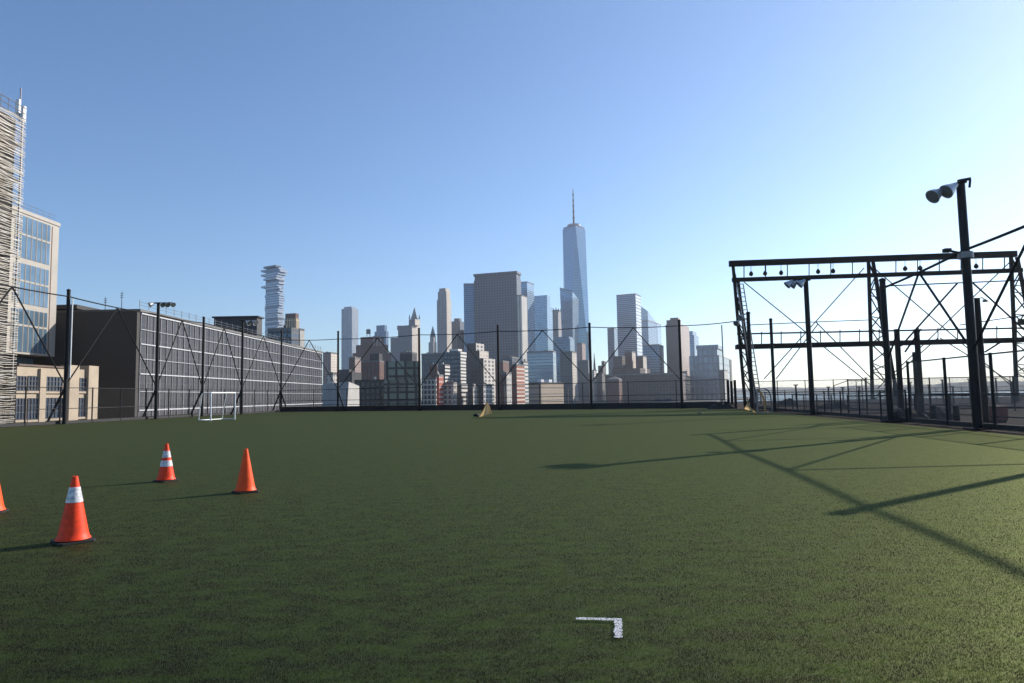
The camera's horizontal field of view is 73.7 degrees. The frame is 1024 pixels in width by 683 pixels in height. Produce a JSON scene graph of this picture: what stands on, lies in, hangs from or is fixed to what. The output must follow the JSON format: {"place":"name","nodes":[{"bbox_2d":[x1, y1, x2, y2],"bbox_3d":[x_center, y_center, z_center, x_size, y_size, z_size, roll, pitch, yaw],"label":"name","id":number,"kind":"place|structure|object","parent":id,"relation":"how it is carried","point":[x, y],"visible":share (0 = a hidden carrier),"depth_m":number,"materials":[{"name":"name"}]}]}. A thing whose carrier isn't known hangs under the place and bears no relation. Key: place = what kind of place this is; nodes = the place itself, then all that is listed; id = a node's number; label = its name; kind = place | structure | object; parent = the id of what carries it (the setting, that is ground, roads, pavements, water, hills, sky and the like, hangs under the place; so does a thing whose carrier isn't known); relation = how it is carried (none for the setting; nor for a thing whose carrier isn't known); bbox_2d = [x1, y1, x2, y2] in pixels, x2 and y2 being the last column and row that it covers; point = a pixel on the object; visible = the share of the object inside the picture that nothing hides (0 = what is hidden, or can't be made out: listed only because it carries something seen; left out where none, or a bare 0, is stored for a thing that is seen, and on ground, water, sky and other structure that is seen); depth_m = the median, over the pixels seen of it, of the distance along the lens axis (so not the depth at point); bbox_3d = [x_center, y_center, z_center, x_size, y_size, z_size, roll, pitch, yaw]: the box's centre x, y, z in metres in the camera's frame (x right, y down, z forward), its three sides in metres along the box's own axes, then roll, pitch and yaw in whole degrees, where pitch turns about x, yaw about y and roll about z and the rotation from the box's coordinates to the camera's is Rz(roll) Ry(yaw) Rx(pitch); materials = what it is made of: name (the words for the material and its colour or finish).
{"place":"outdoors","nodes":[
{"label":"outdoors","id":0,"kind":"place"},
{"bbox_2d":[0,93,26,423],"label":"parking garage","id":1,"kind":"structure","parent":0,"point":[9,145],"depth_m":76.10,"materials":[{"name":"concrete"}]},
{"bbox_2d":[6,199,60,364],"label":"office block","id":2,"kind":"structure","parent":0,"point":[38,260],"depth_m":94.75,"materials":[{"name":"beige concrete"}]},
{"bbox_2d":[16,308,22,351],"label":"window","id":3,"kind":"structure","parent":2,"relation":"in","point":[19,334],"depth_m":91.57,"materials":[{"name":"blue glass"}]},
{"bbox_2d":[20,215,26,257],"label":"window","id":4,"kind":"structure","parent":2,"relation":"in","point":[23,240],"depth_m":92.58,"materials":[{"name":"blue glass"}]},
{"bbox_2d":[22,309,27,351],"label":"window","id":5,"kind":"structure","parent":2,"relation":"in","point":[25,325],"depth_m":92.51,"materials":[{"name":"blue glass"}]},
{"bbox_2d":[26,217,31,259],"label":"window","id":6,"kind":"structure","parent":2,"relation":"in","point":[29,221],"depth_m":93.58,"materials":[{"name":"blue glass"}]},
{"bbox_2d":[31,219,36,260],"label":"window","id":7,"kind":"structure","parent":2,"relation":"in","point":[34,223],"depth_m":94.56,"materials":[{"name":"blue glass"}]},
{"bbox_2d":[3,364,98,423],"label":"stone building","id":8,"kind":"structure","parent":0,"point":[32,375],"depth_m":81.58,"materials":[{"name":"beige stone"}]},
{"bbox_2d":[27,398,37,419],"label":"window","id":9,"kind":"structure","parent":8,"relation":"in","point":[34,401],"depth_m":78.85,"materials":[{"name":"grey glass"}]},
{"bbox_2d":[45,398,62,418],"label":"window","id":10,"kind":"structure","parent":8,"relation":"in","point":[55,414],"depth_m":82.13,"materials":[{"name":"grey glass"}]},
{"bbox_2d":[46,376,62,390],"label":"window","id":11,"kind":"structure","parent":8,"relation":"in","point":[54,381],"depth_m":82.58,"materials":[{"name":"grey glass"}]},
{"bbox_2d":[22,301,322,418],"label":"panelled hall","id":12,"kind":"structure","parent":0,"point":[85,326],"depth_m":112.60,"materials":[{"name":"grey metal"}]},
{"bbox_2d":[212,316,263,336],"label":"rooftop plant","id":13,"kind":"object","parent":12,"relation":"on","point":[235,321],"visible":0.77,"depth_m":168.99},
{"bbox_2d":[0,408,1023,682],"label":"turf field","id":14,"kind":"structure","parent":0,"point":[564,440],"depth_m":7.54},
{"bbox_2d":[50,476,95,545],"bbox_3d":[-4.845,1.850,7.557,0.356,0.715,0.356,-5,-6,40],"label":"traffic cone","id":15,"kind":"object","parent":14,"relation":"on","point":[73,528],"visible":1,"depth_m":7.47,"materials":[{"name":"orange plastic"}]},
{"bbox_2d":[0,386,279,426],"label":"chain link fence","id":16,"kind":"object","parent":14,"relation":"on","point":[24,423],"visible":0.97,"depth_m":58.60,"materials":[{"name":"black metal"}]},
{"bbox_2d":[153,443,178,481],"bbox_3d":[-6.670,2.330,13.184,0.356,0.715,0.356,-4,-5,31],"label":"traffic cone","id":17,"kind":"object","parent":14,"relation":"on","point":[166,472],"visible":1,"depth_m":13.09,"materials":[{"name":"orange plastic"}]},
{"bbox_2d":[198,392,235,420],"bbox_3d":[-23.688,5.198,54.807,1.958,2.236,3.774,-2,-5,15],"label":"football goal","id":18,"kind":"object","parent":14,"relation":"on","point":[211,393],"visible":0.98,"depth_m":54.49,"materials":[{"name":"white metal"}]},
{"bbox_2d":[232,449,258,493],"bbox_3d":[-4.440,2.149,11.392,0.356,0.715,0.356,3,-6,-39],"label":"traffic cone","id":19,"kind":"object","parent":14,"relation":"on","point":[245,483],"visible":1,"depth_m":11.30,"materials":[{"name":"orange plastic"}]},
{"bbox_2d":[240,320,257,413],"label":"light pole","id":20,"kind":"object","parent":14,"relation":"on","point":[250,322],"visible":0.94,"depth_m":77.82,"materials":[{"name":"black metal"}]},
{"bbox_2d":[282,379,727,411],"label":"chain link fence","id":21,"kind":"object","parent":14,"relation":"on","point":[628,405],"visible":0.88,"depth_m":74.93,"materials":[{"name":"black metal"}]},
{"bbox_2d":[0,0,1023,398],"label":"sky","id":22,"kind":"structure","parent":0,"point":[385,155],"materials":[{"name":"blue"}]},
{"bbox_2d":[421,396,766,404],"bbox_3d":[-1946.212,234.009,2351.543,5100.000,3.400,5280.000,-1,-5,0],"label":"city ground","id":23,"kind":"structure","parent":0,"point":[684,401],"depth_m":923.24,"materials":[{"name":"concrete"}]},
{"bbox_2d":[261,265,286,338],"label":"stacked tower","id":24,"kind":"structure","parent":23,"relation":"on","point":[274,279],"depth_m":1521.54,"materials":[{"name":"grey glass"}]},
{"bbox_2d":[268,325,298,345],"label":"flat block","id":25,"kind":"structure","parent":23,"relation":"on","point":[290,333],"depth_m":429.82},
{"bbox_2d":[284,313,298,327],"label":"brick tower","id":26,"kind":"structure","parent":23,"relation":"on","point":[291,319],"depth_m":831.87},
{"bbox_2d":[323,351,336,383],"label":"apartment block","id":27,"kind":"structure","parent":23,"relation":"on","point":[330,365],"depth_m":933.88,"materials":[{"name":"concrete"}]},
{"bbox_2d":[322,382,358,405],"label":"concrete shed","id":28,"kind":"structure","parent":23,"relation":"on","point":[348,386],"depth_m":237.81,"materials":[{"name":"white concrete"}]},
{"bbox_2d":[334,369,360,383],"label":"block","id":29,"kind":"structure","parent":23,"relation":"on","point":[346,373],"depth_m":694.10,"materials":[{"name":"grey concrete"}]},
{"bbox_2d":[341,306,357,369],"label":"apartment tower","id":30,"kind":"structure","parent":23,"relation":"on","point":[349,324],"depth_m":2169.44,"materials":[{"name":"glass"}]},
{"bbox_2d":[354,377,385,405],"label":"loft building","id":31,"kind":"structure","parent":23,"relation":"on","point":[377,384],"depth_m":438.75,"materials":[{"name":"concrete"}]},
{"bbox_2d":[352,336,390,378],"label":"stepped building","id":32,"kind":"structure","parent":23,"relation":"on","point":[365,343],"depth_m":1212.50,"materials":[{"name":"brown brick"}]},
{"bbox_2d":[361,354,383,379],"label":"brick warehouse","id":33,"kind":"structure","parent":23,"relation":"on","point":[376,367],"depth_m":641.46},
{"bbox_2d":[384,361,420,405],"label":"glass block","id":34,"kind":"structure","parent":23,"relation":"on","point":[392,381],"depth_m":423.88,"materials":[{"name":"glass"}]},
{"bbox_2d":[391,307,420,360],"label":"gothic tower","id":35,"kind":"structure","parent":23,"relation":"on","point":[403,344],"depth_m":1822.24,"materials":[{"name":"grey stone"}]},
{"bbox_2d":[421,377,436,404],"bbox_3d":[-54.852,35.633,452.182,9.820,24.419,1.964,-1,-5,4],"label":"loft building","id":36,"kind":"structure","parent":23,"relation":"on","point":[429,382],"depth_m":451.52,"materials":[{"name":"concrete"}]},
{"bbox_2d":[421,352,442,377],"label":"office block","id":37,"kind":"structure","parent":23,"relation":"on","point":[428,359],"depth_m":833.54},
{"bbox_2d":[436,371,443,404],"bbox_3d":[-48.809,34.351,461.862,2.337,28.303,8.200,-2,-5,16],"label":"brick building","id":38,"kind":"structure","parent":23,"relation":"on","point":[440,390],"depth_m":460.10,"materials":[{"name":"brick"}]},
{"bbox_2d":[437,288,451,352],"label":"residential tower","id":39,"kind":"structure","parent":23,"relation":"on","point":[443,313],"depth_m":1717.21,"materials":[{"name":"stone"}]},
{"bbox_2d":[444,381,456,404],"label":"apartment block","id":40,"kind":"structure","parent":23,"relation":"on","point":[452,391],"depth_m":465.29,"materials":[{"name":"concrete"}]},
{"bbox_2d":[443,349,466,383],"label":"apartment tower","id":41,"kind":"structure","parent":23,"relation":"on","point":[455,359],"depth_m":628.29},
{"bbox_2d":[452,318,463,348],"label":"office tower","id":42,"kind":"structure","parent":23,"relation":"on","point":[457,323],"depth_m":1762.88,"materials":[{"name":"grey stone"}]},
{"bbox_2d":[457,382,467,404],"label":"apartment block","id":43,"kind":"structure","parent":23,"relation":"on","point":[460,392],"depth_m":480.22,"materials":[{"name":"grey concrete"}]},
{"bbox_2d":[464,283,474,351],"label":"office tower","id":44,"kind":"structure","parent":23,"relation":"on","point":[468,307],"depth_m":1347.68,"materials":[{"name":"blue glass"}]},
{"bbox_2d":[468,383,478,404],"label":"apartment block","id":45,"kind":"structure","parent":23,"relation":"on","point":[472,388],"depth_m":472.05,"materials":[{"name":"concrete"}]},
{"bbox_2d":[466,343,495,403],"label":"stepped building","id":46,"kind":"structure","parent":23,"relation":"on","point":[474,372],"depth_m":604.18,"materials":[{"name":"concrete"}]},
{"bbox_2d":[479,381,492,404],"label":"loft building","id":47,"kind":"structure","parent":23,"relation":"on","point":[481,391],"depth_m":479.98,"materials":[{"name":"grey concrete"}]},
{"bbox_2d":[473,271,520,360],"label":"office tower","id":48,"kind":"structure","parent":23,"relation":"on","point":[495,298],"depth_m":1321.74,"materials":[{"name":"grey stone"}]},
{"bbox_2d":[500,371,511,403],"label":"brick building","id":49,"kind":"structure","parent":23,"relation":"on","point":[508,383],"depth_m":492.72,"materials":[{"name":"brick"}]},
{"bbox_2d":[510,363,524,403],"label":"brick building","id":50,"kind":"structure","parent":23,"relation":"on","point":[517,370],"depth_m":513.91,"materials":[{"name":"brick"}]},
{"bbox_2d":[517,295,527,363],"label":"office tower","id":51,"kind":"structure","parent":23,"relation":"on","point":[522,322],"depth_m":1296.46,"materials":[{"name":"white concrete"}]},
{"bbox_2d":[521,281,534,350],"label":"office tower","id":52,"kind":"structure","parent":23,"relation":"on","point":[527,288],"depth_m":1440.95,"materials":[{"name":"blue glass"}]},
{"bbox_2d":[527,350,556,382],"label":"office block","id":53,"kind":"structure","parent":23,"relation":"on","point":[547,364],"depth_m":937.13,"materials":[{"name":"blue glass"}]},
{"bbox_2d":[534,295,552,350],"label":"office tower","id":54,"kind":"structure","parent":23,"relation":"on","point":[543,315],"depth_m":1616.65,"materials":[{"name":"blue glass"}]},
{"bbox_2d":[529,380,563,403],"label":"building","id":55,"kind":"structure","parent":23,"relation":"on","point":[544,386],"depth_m":564.22,"materials":[{"name":"beige concrete"}]},
{"bbox_2d":[552,308,561,350],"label":"residential tower","id":56,"kind":"structure","parent":23,"relation":"on","point":[557,320],"depth_m":1571.46,"materials":[{"name":"stone"}]},
{"bbox_2d":[554,337,574,381],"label":"office tower","id":57,"kind":"structure","parent":23,"relation":"on","point":[565,343],"depth_m":1056.99,"materials":[{"name":"blue metal"}]},
{"bbox_2d":[560,351,577,402],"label":"apartment tower","id":58,"kind":"structure","parent":23,"relation":"on","point":[568,371],"depth_m":903.37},
{"bbox_2d":[560,288,578,392],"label":"flared tower","id":59,"kind":"structure","parent":23,"relation":"on","point":[569,301],"depth_m":1497.53,"materials":[{"name":"blue glass"}]},
{"bbox_2d":[563,194,588,359],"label":"spired skyscraper","id":60,"kind":"structure","parent":23,"relation":"on","point":[574,263],"depth_m":1776.57,"materials":[{"name":"blue glass"}]},
{"bbox_2d":[577,360,592,400],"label":"office tower","id":61,"kind":"structure","parent":23,"relation":"on","point":[583,365],"depth_m":1151.91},
{"bbox_2d":[596,361,605,400],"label":"apartment block","id":62,"kind":"structure","parent":23,"relation":"on","point":[600,390],"depth_m":1151.11,"materials":[{"name":"grey concrete"}]},
{"bbox_2d":[607,328,617,373],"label":"office tower","id":63,"kind":"structure","parent":23,"relation":"on","point":[613,339],"depth_m":1758.11,"materials":[{"name":"blue glass"}]},
{"bbox_2d":[607,376,622,402],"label":"building","id":64,"kind":"structure","parent":23,"relation":"on","point":[612,386],"depth_m":820.89,"materials":[{"name":"grey concrete"}]},
{"bbox_2d":[616,293,641,355],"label":"bank tower","id":65,"kind":"structure","parent":23,"relation":"on","point":[628,310],"depth_m":1619.61,"materials":[{"name":"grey glass"}]},
{"bbox_2d":[612,356,649,373],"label":"apartment block","id":66,"kind":"structure","parent":23,"relation":"on","point":[618,364],"depth_m":959.68,"materials":[{"name":"grey concrete"}]},
{"bbox_2d":[604,373,690,402],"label":"school building","id":67,"kind":"structure","parent":23,"relation":"on","point":[671,378],"depth_m":870.76,"materials":[{"name":"grey brick"}]},
{"bbox_2d":[641,307,656,355],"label":"office tower","id":68,"kind":"structure","parent":23,"relation":"on","point":[647,320],"depth_m":1715.49,"materials":[{"name":"blue glass"}]},
{"bbox_2d":[643,344,663,372],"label":"office block","id":69,"kind":"structure","parent":23,"relation":"on","point":[655,360],"depth_m":1055.77,"materials":[{"name":"blue glass"}]},
{"bbox_2d":[666,318,689,375],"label":"residential tower","id":70,"kind":"structure","parent":23,"relation":"on","point":[672,351],"depth_m":1091.42,"materials":[{"name":"brick"}]},
{"bbox_2d":[689,331,698,355],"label":"office tower","id":71,"kind":"structure","parent":23,"relation":"on","point":[694,339],"depth_m":1256.53,"materials":[{"name":"blue glass"}]},
{"bbox_2d":[689,345,730,399],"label":"apartment complex","id":72,"kind":"structure","parent":23,"relation":"on","point":[706,363],"depth_m":1010.03,"materials":[{"name":"grey concrete"}]},
{"bbox_2d":[421,391,1023,401],"bbox_3d":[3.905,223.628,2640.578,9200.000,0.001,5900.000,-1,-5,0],"label":"river water","id":73,"kind":"structure","parent":0,"point":[845,396],"depth_m":1697.12,"materials":[{"name":"blue liquid"}]},
{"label":"pier shed","id":74,"kind":"object","parent":73,"relation":"in","visible":0},
{"bbox_2d":[0,397,1023,435],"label":"pier roof","id":75,"kind":"structure","parent":74,"relation":"on","point":[740,406],"depth_m":47.93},
{"bbox_2d":[61,289,72,423],"bbox_3d":[-34.051,1.109,52.239,0.620,10.381,0.580,-1,-5,0],"label":"net pole","id":76,"kind":"object","parent":75,"relation":"on","point":[65,384],"visible":0.9,"depth_m":52.19,"materials":[{"name":"black metal"}]},
{"bbox_2d":[0,284,281,422],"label":"safety net","id":77,"kind":"object","parent":76,"relation":"attached to","point":[72,375],"visible":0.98,"depth_m":59.05,"materials":[{"name":"grey fabric"}]},
{"bbox_2d":[148,302,175,418],"bbox_3d":[-32.255,1.722,62.781,2.510,10.772,0.869,-1,-5,0],"label":"light pole","id":78,"kind":"object","parent":75,"relation":"on","point":[163,304],"visible":1,"depth_m":62.88,"materials":[{"name":"black metal"}]},
{"bbox_2d":[198,316,204,416],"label":"net pole","id":79,"kind":"object","parent":75,"relation":"on","point":[203,352],"visible":0.85,"depth_m":70.06,"materials":[{"name":"black metal"}]},
{"bbox_2d":[337,331,338,410],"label":"net pole","id":80,"kind":"object","parent":75,"relation":"on","point":[337,370],"visible":0.79,"depth_m":85.03,"materials":[{"name":"black metal"}]},
{"bbox_2d":[281,319,745,411],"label":"safety net","id":81,"kind":"object","parent":80,"relation":"attached to","point":[342,404],"visible":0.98,"depth_m":76.11,"materials":[{"name":"grey fabric"}]},
{"bbox_2d":[417,328,421,410],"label":"net pole","id":82,"kind":"object","parent":75,"relation":"on","point":[419,394],"visible":1,"depth_m":80.09,"materials":[{"name":"black metal"}]},
{"bbox_2d":[497,325,499,409],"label":"net pole","id":83,"kind":"object","parent":75,"relation":"on","point":[498,369],"visible":0.85,"depth_m":75.90,"materials":[{"name":"black metal"}]},
{"bbox_2d":[588,322,592,408],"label":"net pole","id":84,"kind":"object","parent":75,"relation":"on","point":[590,369],"visible":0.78,"depth_m":71.48,"materials":[{"name":"black metal"}]},
{"bbox_2d":[678,320,685,408],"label":"net pole","id":85,"kind":"object","parent":75,"relation":"on","point":[680,367],"visible":1,"depth_m":67.60,"materials":[{"name":"black metal"}]},
{"bbox_2d":[733,312,756,409],"bbox_3d":[20.396,1.667,59.910,1.792,8.593,0.958,-1,-5,0],"label":"light pole","id":86,"kind":"object","parent":75,"relation":"on","point":[750,367],"visible":0.96,"depth_m":59.91,"materials":[{"name":"black metal"}]},
{"bbox_2d":[769,318,778,410],"bbox_3d":[20.589,1.799,53.916,0.520,7.370,0.520,-1,-5,0],"label":"net pole","id":87,"kind":"object","parent":75,"relation":"on","point":[772,366],"visible":0.94,"depth_m":53.81,"materials":[{"name":"black metal"}]},
{"bbox_2d":[784,279,819,414],"bbox_3d":[18.911,0.323,44.693,1.849,8.904,0.906,-1,-5,0],"label":"light pole","id":88,"kind":"object","parent":75,"relation":"on","point":[793,283],"visible":1,"depth_m":44.73,"materials":[{"name":"black metal"}]},
{"bbox_2d":[758,390,907,421],"bbox_3d":[20.069,4.115,46.292,0.089,1.500,29.277,-2,-5,7],"label":"chain link fence","id":89,"kind":"object","parent":75,"relation":"on","point":[879,416],"visible":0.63,"depth_m":39.79,"materials":[{"name":"black metal"}]},
{"bbox_2d":[729,251,1023,408],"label":"steel gantry","id":90,"kind":"object","parent":75,"relation":"on","point":[871,343],"visible":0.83,"depth_m":62.97,"materials":[{"name":"black metal"}]},
{"bbox_2d":[736,284,761,402],"bbox_3d":[22.129,0.104,63.733,1.846,11.213,0.145,-2,-5,13],"label":"ladder","id":91,"kind":"object","parent":90,"relation":"attached to","point":[745,301],"visible":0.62,"depth_m":63.77,"materials":[{"name":"grey metal"}]},
{"bbox_2d":[737,386,1023,403],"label":"chain link fence","id":92,"kind":"object","parent":75,"relation":"on","point":[863,394],"visible":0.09,"depth_m":84.10,"materials":[{"name":"black metal"}]},
{"bbox_2d":[753,376,1023,407],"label":"chain link fence","id":93,"kind":"object","parent":75,"relation":"on","point":[777,386],"visible":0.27,"depth_m":60.36,"materials":[{"name":"black metal"}]},
{"bbox_2d":[879,278,900,421],"bbox_3d":[18.140,0.366,33.077,0.600,6.999,0.600,-1,-5,0],"label":"net pole","id":94,"kind":"object","parent":75,"relation":"on","point":[887,362],"visible":0.99,"depth_m":32.97,"materials":[{"name":"black metal"}]},
{"bbox_2d":[883,225,1023,423],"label":"safety net","id":95,"kind":"object","parent":94,"relation":"attached to","point":[918,273],"visible":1,"depth_m":26.52,"materials":[{"name":"grey fabric"}]},
{"bbox_2d":[894,329,903,407],"bbox_3d":[20.390,1.712,35.949,0.200,4.754,0.200,-1,-5,0],"label":"steel post","id":96,"kind":"object","parent":75,"relation":"on","point":[899,366],"visible":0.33,"depth_m":35.90,"materials":[{"name":"black metal"}]},
{"bbox_2d":[879,408,929,422],"bbox_3d":[19.061,3.528,33.072,2.294,0.715,1.000,-1,-5,0],"label":"netting pile","id":97,"kind":"object","parent":75,"relation":"on","point":[920,413],"visible":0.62,"depth_m":32.77,"materials":[{"name":"black fabric"}]},
{"bbox_2d":[792,394,1023,425],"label":"chain link fence","id":98,"kind":"object","parent":75,"relation":"on","point":[915,406],"visible":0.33,"depth_m":35.22,"materials":[{"name":"grey metal"}]},
{"bbox_2d":[913,329,924,411],"bbox_3d":[21.438,1.703,35.949,0.200,4.736,0.200,-1,-5,0],"label":"steel post","id":99,"kind":"object","parent":75,"relation":"on","point":[917,348],"visible":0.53,"depth_m":35.93,"materials":[{"name":"black metal"}]},
{"bbox_2d":[892,280,1023,352],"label":"steel bracing","id":100,"kind":"object","parent":99,"relation":"attached to","point":[945,296],"visible":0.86,"depth_m":36.19,"materials":[{"name":"black metal"}]},
{"bbox_2d":[847,376,1023,411],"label":"chain link fence","id":101,"kind":"object","parent":75,"relation":"on","point":[848,388],"visible":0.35,"depth_m":46.29,"materials":[{"name":"black metal"}]},
{"bbox_2d":[925,177,992,429],"bbox_3d":[16.765,-1.491,25.665,1.785,9.570,0.796,0,-5,-13],"label":"light pole","id":102,"kind":"object","parent":75,"relation":"on","point":[948,191],"visible":1,"depth_m":25.70,"materials":[{"name":"black metal"}]},
{"bbox_2d":[906,350,1023,431],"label":"chain link fence","id":103,"kind":"object","parent":75,"relation":"on","point":[994,425],"visible":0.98,"depth_m":26.98,"materials":[{"name":"black metal"}]},
{"bbox_2d":[974,297,989,423],"bbox_3d":[18.441,0.814,26.794,0.800,5.155,0.266,-1,-5,0],"label":"pole","id":104,"kind":"object","parent":75,"relation":"on","point":[978,322],"visible":0.67,"depth_m":26.73,"materials":[{"name":"metal"}]},
{"bbox_2d":[733,381,1023,394],"bbox_3d":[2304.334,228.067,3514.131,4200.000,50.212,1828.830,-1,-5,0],"label":"hills","id":105,"kind":"structure","parent":0,"point":[738,390],"depth_m":3675.90,"materials":[{"name":"grey"}]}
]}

